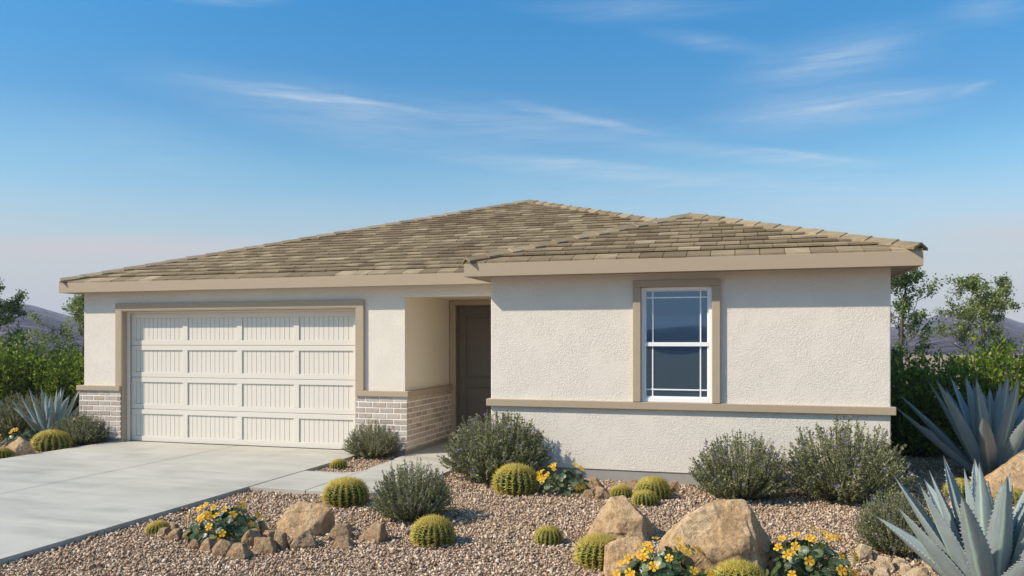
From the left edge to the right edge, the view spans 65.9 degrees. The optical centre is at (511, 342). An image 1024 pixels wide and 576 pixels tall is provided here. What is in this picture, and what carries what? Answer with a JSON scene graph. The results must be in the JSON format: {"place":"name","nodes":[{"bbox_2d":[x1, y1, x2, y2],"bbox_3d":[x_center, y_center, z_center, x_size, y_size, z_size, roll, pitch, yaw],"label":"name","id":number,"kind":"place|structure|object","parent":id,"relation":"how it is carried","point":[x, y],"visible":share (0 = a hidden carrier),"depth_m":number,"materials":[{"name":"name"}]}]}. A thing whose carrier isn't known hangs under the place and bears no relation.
{"place":"outdoors","nodes":[
{"label":"outdoors","id":0,"kind":"place"},
{"bbox_2d":[0,441,357,564],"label":"driveway","id":1,"kind":"structure","parent":0,"point":[49,500],"depth_m":9.58,"materials":[{"name":"concrete"}]},
{"bbox_2d":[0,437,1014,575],"bbox_3d":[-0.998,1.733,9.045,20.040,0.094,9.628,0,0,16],"label":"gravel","id":2,"kind":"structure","parent":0,"point":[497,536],"depth_m":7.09,"materials":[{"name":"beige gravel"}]},
{"bbox_2d":[1,353,1022,575],"bbox_3d":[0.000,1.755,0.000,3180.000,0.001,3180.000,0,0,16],"label":"ground","id":3,"kind":"structure","parent":0,"point":[464,571],"depth_m":6.92,"materials":[{"name":"brown gravel"}]},
{"bbox_2d":[0,447,13,458],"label":"barrel cactus","id":4,"kind":"object","parent":3,"relation":"on","point":[6,452],"visible":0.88,"depth_m":11.75,"materials":[{"name":"green plant"}]},
{"bbox_2d":[0,427,39,446],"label":"flowering plant","id":5,"kind":"object","parent":3,"relation":"on","point":[27,434],"visible":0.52,"depth_m":13.28,"materials":[{"name":"green plant"}]},
{"bbox_2d":[0,390,41,437],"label":"flowering shrub","id":6,"kind":"object","parent":3,"relation":"on","point":[9,415],"visible":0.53,"depth_m":14.09,"materials":[{"name":"green plant"}]},
{"bbox_2d":[7,436,35,456],"bbox_3d":[-7.497,1.598,12.070,0.491,0.325,0.425,0,0,0],"label":"boulder","id":7,"kind":"object","parent":3,"relation":"on","point":[19,446],"visible":0.66,"depth_m":11.97,"materials":[{"name":"stone"}]},
{"bbox_2d":[0,277,50,372],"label":"tree","id":8,"kind":"object","parent":3,"relation":"on","point":[5,318],"visible":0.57,"depth_m":20.14,"materials":[{"name":"green plant"}]},
{"bbox_2d":[0,334,58,409],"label":"hedge shrub","id":9,"kind":"object","parent":3,"relation":"on","point":[16,380],"visible":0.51,"depth_m":18.95,"materials":[{"name":"green plant"}]},
{"bbox_2d":[10,387,84,431],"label":"agave","id":10,"kind":"object","parent":3,"relation":"on","point":[47,415],"visible":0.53,"depth_m":13.70,"materials":[{"name":"green plant"}]},
{"bbox_2d":[30,429,72,451],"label":"barrel cactus","id":11,"kind":"object","parent":3,"relation":"on","point":[49,440],"visible":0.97,"depth_m":12.63,"materials":[{"name":"green plant"}]},
{"bbox_2d":[20,294,83,369],"bbox_3d":[-10.914,0.129,20.084,2.660,3.262,2.306,0,0,-30],"label":"tree","id":12,"kind":"object","parent":3,"relation":"on","point":[76,304],"visible":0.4,"depth_m":19.57,"materials":[{"name":"green plant"}]},
{"bbox_2d":[26,338,83,414],"bbox_3d":[-10.694,0.842,19.391,2.122,1.927,2.437,0,0,-14],"label":"hedge shrub","id":13,"kind":"object","parent":3,"relation":"on","point":[59,377],"visible":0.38,"depth_m":18.69,"materials":[{"name":"green plant"}]},
{"bbox_2d":[70,352,83,402],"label":"hedge shrub","id":14,"kind":"object","parent":3,"relation":"on","point":[77,369],"depth_m":18.39,"materials":[{"name":"green plant"}]},
{"bbox_2d":[50,409,109,445],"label":"flowering shrub","id":15,"kind":"object","parent":3,"relation":"on","point":[77,437],"visible":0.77,"depth_m":13.30,"materials":[{"name":"green plant"}]},
{"bbox_2d":[145,520,170,535],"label":"barrel cactus","id":16,"kind":"object","parent":3,"relation":"on","point":[152,527],"visible":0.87,"depth_m":7.20,"materials":[{"name":"green plant"}]},
{"bbox_2d":[157,527,170,535],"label":"rock","id":17,"kind":"object","parent":3,"relation":"on","point":[164,531],"visible":0.68,"depth_m":7.13,"materials":[{"name":"beige stone"}]},
{"bbox_2d":[168,523,179,530],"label":"rock","id":18,"kind":"object","parent":3,"relation":"on","point":[174,526],"visible":0.47,"depth_m":7.26,"materials":[{"name":"brown stone"}]},
{"bbox_2d":[166,528,182,541],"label":"rock","id":19,"kind":"object","parent":3,"relation":"on","point":[173,534],"visible":0.76,"depth_m":6.96,"materials":[{"name":"beige stone"}]},
{"bbox_2d":[181,529,192,540],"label":"rock","id":20,"kind":"object","parent":3,"relation":"on","point":[183,536],"visible":0.42,"depth_m":6.98,"materials":[{"name":"beige stone"}]},
{"bbox_2d":[188,539,200,549],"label":"rock","id":21,"kind":"object","parent":3,"relation":"on","point":[194,544],"visible":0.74,"depth_m":6.69,"materials":[{"name":"beige stone"}]},
{"bbox_2d":[199,538,217,553],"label":"rock","id":22,"kind":"object","parent":3,"relation":"on","point":[207,544],"visible":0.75,"depth_m":6.59,"materials":[{"name":"beige stone"}]},
{"bbox_2d":[212,539,231,557],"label":"rock","id":23,"kind":"object","parent":3,"relation":"on","point":[221,547],"visible":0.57,"depth_m":6.45,"materials":[{"name":"beige stone"}]},
{"bbox_2d":[182,501,267,542],"bbox_3d":[-2.529,1.589,7.092,0.732,0.336,0.704,0,0,-42],"label":"flowering plant","id":24,"kind":"object","parent":3,"relation":"on","point":[223,526],"visible":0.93,"depth_m":6.93,"materials":[{"name":"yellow plant"}]},
{"bbox_2d":[226,542,253,559],"bbox_3d":[-2.212,1.711,6.424,0.190,0.160,0.145,0,0,16],"label":"rock","id":25,"kind":"object","parent":3,"relation":"on","point":[238,550],"visible":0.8,"depth_m":6.38,"materials":[{"name":"beige stone"}]},
{"bbox_2d":[241,528,261,547],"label":"rock","id":26,"kind":"object","parent":3,"relation":"on","point":[248,537],"visible":0.62,"depth_m":6.76,"materials":[{"name":"beige stone"}]},
{"bbox_2d":[255,525,268,533],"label":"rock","id":27,"kind":"object","parent":3,"relation":"on","point":[262,530],"visible":0.25,"depth_m":7.18,"materials":[{"name":"brown stone"}]},
{"bbox_2d":[252,537,278,554],"bbox_3d":[-2.050,1.707,6.590,0.195,0.173,0.168,0,0,6],"label":"rock","id":28,"kind":"object","parent":3,"relation":"on","point":[266,545],"visible":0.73,"depth_m":6.53,"materials":[{"name":"beige stone"}]},
{"bbox_2d":[261,530,274,539],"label":"rock","id":29,"kind":"object","parent":3,"relation":"on","point":[268,533],"visible":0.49,"depth_m":6.91,"materials":[{"name":"beige stone"}]},
{"bbox_2d":[274,531,289,549],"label":"rock","id":30,"kind":"object","parent":3,"relation":"on","point":[281,540],"visible":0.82,"depth_m":6.65,"materials":[{"name":"beige stone"}]},
{"bbox_2d":[290,530,316,549],"bbox_3d":[-1.783,1.706,6.749,0.222,0.173,0.187,0,0,-18],"label":"rock","id":31,"kind":"object","parent":3,"relation":"on","point":[303,539],"visible":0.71,"depth_m":6.70,"materials":[{"name":"beige stone"}]},
{"bbox_2d":[275,501,334,537],"bbox_3d":[-1.888,1.636,7.258,0.545,0.350,0.454,0,0,0],"label":"boulder","id":32,"kind":"object","parent":3,"relation":"on","point":[315,519],"visible":0.69,"depth_m":7.16,"materials":[{"name":"stone"}]},
{"bbox_2d":[329,458,347,469],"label":"barrel cactus","id":33,"kind":"object","parent":3,"relation":"on","point":[338,463],"visible":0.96,"depth_m":10.88,"materials":[{"name":"green plant"}]},
{"bbox_2d":[327,523,351,540],"bbox_3d":[-1.534,1.703,7.046,0.210,0.180,0.168,0,0,-5],"label":"rock","id":34,"kind":"object","parent":3,"relation":"on","point":[341,529],"visible":0.69,"depth_m":6.99,"materials":[{"name":"beige stone"}]},
{"bbox_2d":[332,535,354,549],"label":"rock","id":35,"kind":"object","parent":3,"relation":"on","point":[343,542],"visible":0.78,"depth_m":6.70,"materials":[{"name":"beige stone"}]},
{"bbox_2d":[320,476,370,507],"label":"barrel cactus","id":36,"kind":"object","parent":3,"relation":"on","point":[349,491],"visible":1,"depth_m":8.39,"materials":[{"name":"plant"}]},
{"bbox_2d":[250,439,457,496],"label":"walkway","id":37,"kind":"structure","parent":3,"relation":"on","point":[309,482],"depth_m":10.10,"materials":[{"name":"concrete"}]},
{"bbox_2d":[342,419,403,458],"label":"flowering shrub","id":38,"kind":"object","parent":3,"relation":"on","point":[372,448],"visible":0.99,"depth_m":11.84,"materials":[{"name":"green plant"}]},
{"bbox_2d":[359,522,387,543],"bbox_3d":[-1.210,1.696,6.971,0.218,0.212,0.192,0,0,25],"label":"rock","id":39,"kind":"object","parent":3,"relation":"on","point":[377,531],"visible":0.77,"depth_m":6.91,"materials":[{"name":"beige stone"}]},
{"bbox_2d":[367,457,457,521],"bbox_3d":[-0.971,1.448,7.791,0.880,0.638,0.867,0,0,9],"label":"flowering shrub","id":40,"kind":"object","parent":3,"relation":"on","point":[406,501],"visible":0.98,"depth_m":7.66,"materials":[{"name":"green plant"}]},
{"bbox_2d":[409,514,456,548],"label":"barrel cactus","id":41,"kind":"object","parent":3,"relation":"on","point":[429,530],"visible":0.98,"depth_m":6.76,"materials":[{"name":"green plant"}]},
{"bbox_2d":[59,199,927,493],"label":"house","id":42,"kind":"structure","parent":3,"relation":"on","point":[601,345],"depth_m":10.83,"materials":[{"name":"white paint"}]},
{"bbox_2d":[127,309,354,449],"bbox_3d":[-4.489,0.589,13.002,4.391,2.223,0.120,0,0,16],"label":"garage door","id":43,"kind":"structure","parent":42,"relation":"in","point":[275,378],"depth_m":13.00,"materials":[{"name":"white metal"}]},
{"bbox_2d":[457,305,490,438],"bbox_3d":[-0.516,0.530,13.768,0.916,2.336,0.080,0,0,16],"label":"entry door","id":44,"kind":"structure","parent":42,"relation":"in","point":[474,321],"depth_m":13.80,"materials":[{"name":"wood"}]},
{"bbox_2d":[641,286,711,402],"bbox_3d":[2.044,0.031,9.813,0.961,1.527,0.115,0,0,16],"label":"window","id":45,"kind":"structure","parent":42,"relation":"in","point":[676,322],"depth_m":9.80,"materials":[{"name":"glass"}]},
{"bbox_2d":[436,408,554,482],"bbox_3d":[-0.206,1.306,10.035,1.524,0.934,1.509,0,0,1],"label":"flowering shrub","id":46,"kind":"object","parent":3,"relation":"on","point":[475,454],"visible":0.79,"depth_m":9.75,"materials":[{"name":"green plant"}]},
{"bbox_2d":[489,462,540,495],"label":"barrel cactus","id":47,"kind":"object","parent":3,"relation":"on","point":[515,479],"visible":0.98,"depth_m":9.01,"materials":[{"name":"green plant"}]},
{"bbox_2d":[532,525,564,545],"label":"barrel cactus","id":48,"kind":"object","parent":3,"relation":"on","point":[547,535],"visible":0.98,"depth_m":6.82,"materials":[{"name":"green plant"}]},
{"bbox_2d":[533,462,592,495],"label":"flowering plant","id":49,"kind":"object","parent":3,"relation":"on","point":[566,474],"visible":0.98,"depth_m":9.08,"materials":[{"name":"green plant"}]},
{"bbox_2d":[581,489,594,499],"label":"rock","id":50,"kind":"object","parent":3,"relation":"on","point":[588,493],"visible":0.67,"depth_m":8.81,"materials":[{"name":"brown stone"}]},
{"bbox_2d":[572,531,616,571],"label":"barrel cactus","id":51,"kind":"object","parent":3,"relation":"on","point":[589,551],"visible":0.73,"depth_m":6.14,"materials":[{"name":"green plant"}]},
{"bbox_2d":[587,477,602,487],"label":"rock","id":52,"kind":"object","parent":3,"relation":"on","point":[595,481],"visible":0.57,"depth_m":9.45,"materials":[{"name":"brown stone"}]},
{"bbox_2d":[595,486,610,499],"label":"rock","id":53,"kind":"object","parent":3,"relation":"on","point":[601,492],"visible":0.76,"depth_m":8.75,"materials":[{"name":"brown stone"}]},
{"bbox_2d":[585,495,654,540],"bbox_3d":[0.975,1.592,7.143,0.712,0.440,0.597,0,0,0],"label":"boulder","id":54,"kind":"object","parent":3,"relation":"on","point":[622,516],"visible":0.68,"depth_m":6.96,"materials":[{"name":"stone"}]},
{"bbox_2d":[610,484,632,497],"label":"barrel cactus","id":55,"kind":"object","parent":3,"relation":"on","point":[619,490],"visible":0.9,"depth_m":8.88,"materials":[{"name":"green plant"}]},
{"bbox_2d":[603,536,648,575],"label":"boulder","id":56,"kind":"object","parent":3,"relation":"on","point":[617,551],"visible":0.73,"depth_m":5.80,"materials":[{"name":"stone"}]},
{"bbox_2d":[619,479,636,489],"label":"rock","id":57,"kind":"object","parent":3,"relation":"on","point":[630,484],"visible":0.41,"depth_m":9.34,"materials":[{"name":"brown stone"}]},
{"bbox_2d":[630,489,659,506],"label":"barrel cactus","id":58,"kind":"object","parent":3,"relation":"on","point":[646,497],"visible":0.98,"depth_m":8.44,"materials":[{"name":"plant"}]},
{"bbox_2d":[632,475,671,499],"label":"barrel cactus","id":59,"kind":"object","parent":3,"relation":"on","point":[660,487],"visible":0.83,"depth_m":8.79,"materials":[{"name":"plant"}]},
{"bbox_2d":[612,537,712,575],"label":"flowering plant","id":60,"kind":"object","parent":3,"relation":"on","point":[657,564],"visible":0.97,"depth_m":5.52,"materials":[{"name":"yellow plant"}]},
{"bbox_2d":[668,481,679,492],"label":"rock","id":61,"kind":"object","parent":3,"relation":"on","point":[674,485],"visible":0.56,"depth_m":9.16,"materials":[{"name":"brown stone"}]},
{"bbox_2d":[657,499,784,575],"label":"boulder","id":62,"kind":"object","parent":3,"relation":"on","point":[716,531],"visible":0.77,"depth_m":5.76,"materials":[{"name":"stone"}]},
{"bbox_2d":[709,559,765,575],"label":"barrel cactus","id":63,"kind":"object","parent":3,"relation":"on","point":[736,567],"visible":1,"depth_m":5.41,"materials":[{"name":"yellow plant"}]},
{"bbox_2d":[688,429,797,500],"bbox_3d":[2.554,1.362,8.858,1.200,0.817,1.182,0,0,-6],"label":"flowering shrub","id":64,"kind":"object","parent":3,"relation":"on","point":[754,476],"visible":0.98,"depth_m":8.62,"materials":[{"name":"green plant"}]},
{"bbox_2d":[764,527,858,575],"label":"flowering plant","id":65,"kind":"object","parent":3,"relation":"on","point":[802,553],"visible":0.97,"depth_m":5.67,"materials":[{"name":"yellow plant"}]},
{"bbox_2d":[778,414,922,502],"bbox_3d":[3.717,1.286,8.753,1.459,0.972,1.532,0,0,-13],"label":"flowering shrub","id":66,"kind":"object","parent":3,"relation":"on","point":[839,479],"visible":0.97,"depth_m":8.53,"materials":[{"name":"green plant"}]},
{"bbox_2d":[848,556,859,565],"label":"rock","id":67,"kind":"object","parent":3,"relation":"on","point":[853,562],"visible":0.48,"depth_m":6.20,"materials":[{"name":"beige stone"}]},
{"bbox_2d":[853,544,872,561],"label":"rock","id":68,"kind":"object","parent":3,"relation":"on","point":[863,551],"visible":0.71,"depth_m":6.31,"materials":[{"name":"beige stone"}]},
{"bbox_2d":[861,565,875,574],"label":"rock","id":69,"kind":"object","parent":3,"relation":"on","point":[870,569],"visible":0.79,"depth_m":5.93,"materials":[{"name":"beige stone"}]},
{"bbox_2d":[872,551,879,558],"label":"rock","id":70,"kind":"object","parent":3,"relation":"on","point":[875,554],"visible":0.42,"depth_m":6.37,"materials":[{"name":"brown stone"}]},
{"bbox_2d":[873,567,890,575],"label":"rock","id":71,"kind":"object","parent":3,"relation":"on","point":[881,571],"visible":1,"depth_m":5.71,"materials":[{"name":"beige stone"}]},
{"bbox_2d":[875,555,894,572],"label":"rock","id":72,"kind":"object","parent":3,"relation":"on","point":[883,561],"visible":0.68,"depth_m":6.05,"materials":[{"name":"beige stone"}]},
{"bbox_2d":[851,490,934,556],"bbox_3d":[3.202,1.492,6.586,0.738,0.546,0.745,0,0,-21],"label":"flowering shrub","id":73,"kind":"object","parent":3,"relation":"on","point":[876,532],"visible":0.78,"depth_m":6.49,"materials":[{"name":"green plant"}]},
{"bbox_2d":[892,557,908,568],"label":"rock","id":74,"kind":"object","parent":3,"relation":"on","point":[896,561],"visible":0.53,"depth_m":6.11,"materials":[{"name":"beige stone"}]},
{"bbox_2d":[899,563,911,575],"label":"rock","id":75,"kind":"object","parent":3,"relation":"on","point":[904,568],"visible":0.6,"depth_m":5.89,"materials":[{"name":"beige stone"}]},
{"bbox_2d":[903,566,930,575],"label":"rock","id":76,"kind":"object","parent":3,"relation":"on","point":[919,571],"visible":1,"depth_m":5.70,"materials":[{"name":"beige stone"}]},
{"bbox_2d":[891,267,950,384],"bbox_3d":[8.269,0.024,17.081,2.218,3.471,1.761,0,0,16],"label":"tree","id":77,"kind":"object","parent":3,"relation":"on","point":[905,304],"visible":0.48,"depth_m":16.76,"materials":[{"name":"green plant"}]},
{"bbox_2d":[924,564,936,572],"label":"rock","id":78,"kind":"object","parent":3,"relation":"on","point":[929,568],"visible":0.16,"depth_m":6.03,"materials":[{"name":"beige stone"}]},
{"bbox_2d":[891,334,981,457],"bbox_3d":[6.261,0.842,12.348,1.804,1.927,2.071,0,0,-15],"label":"hedge shrub","id":79,"kind":"object","parent":3,"relation":"on","point":[904,429],"visible":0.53,"depth_m":11.86,"materials":[{"name":"green plant"}]},
{"bbox_2d":[876,456,1023,575],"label":"agave","id":80,"kind":"object","parent":3,"relation":"on","point":[979,531],"visible":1,"depth_m":5.20,"materials":[{"name":"green plant"}]},
{"bbox_2d":[941,477,970,499],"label":"barrel cactus","id":81,"kind":"object","parent":3,"relation":"on","point":[960,482],"visible":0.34,"depth_m":8.86,"materials":[{"name":"plant"}]},
{"bbox_2d":[896,374,1023,476],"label":"agave","id":82,"kind":"object","parent":3,"relation":"on","point":[989,432],"visible":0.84,"depth_m":9.88,"materials":[{"name":"green plant"}]},
{"bbox_2d":[927,330,1023,452],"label":"hedge shrub","id":83,"kind":"object","parent":3,"relation":"on","point":[992,373],"visible":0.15,"depth_m":11.74,"materials":[{"name":"green plant"}]},
{"bbox_2d":[930,272,1023,376],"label":"tree","id":84,"kind":"object","parent":3,"relation":"on","point":[993,301],"visible":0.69,"depth_m":17.83,"materials":[{"name":"green plant"}]},
{"bbox_2d":[984,453,1023,493],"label":"boulder","id":85,"kind":"object","parent":3,"relation":"on","point":[1014,465],"visible":0.64,"depth_m":9.06,"materials":[{"name":"stone"}]},
{"bbox_2d":[992,488,1022,504],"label":"barrel cactus","id":86,"kind":"object","parent":3,"relation":"on","point":[1016,493],"visible":0.31,"depth_m":8.46,"materials":[{"name":"yellow plant"}]},
{"bbox_2d":[0,303,1023,355],"bbox_3d":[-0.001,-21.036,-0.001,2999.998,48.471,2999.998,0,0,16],"label":"hills","id":87,"kind":"structure","parent":0,"point":[1010,326],"depth_m":215.34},
{"bbox_2d":[0,0,1023,326],"label":"sky","id":88,"kind":"structure","parent":0,"point":[133,132],"materials":[{"name":"blue"}]}
]}

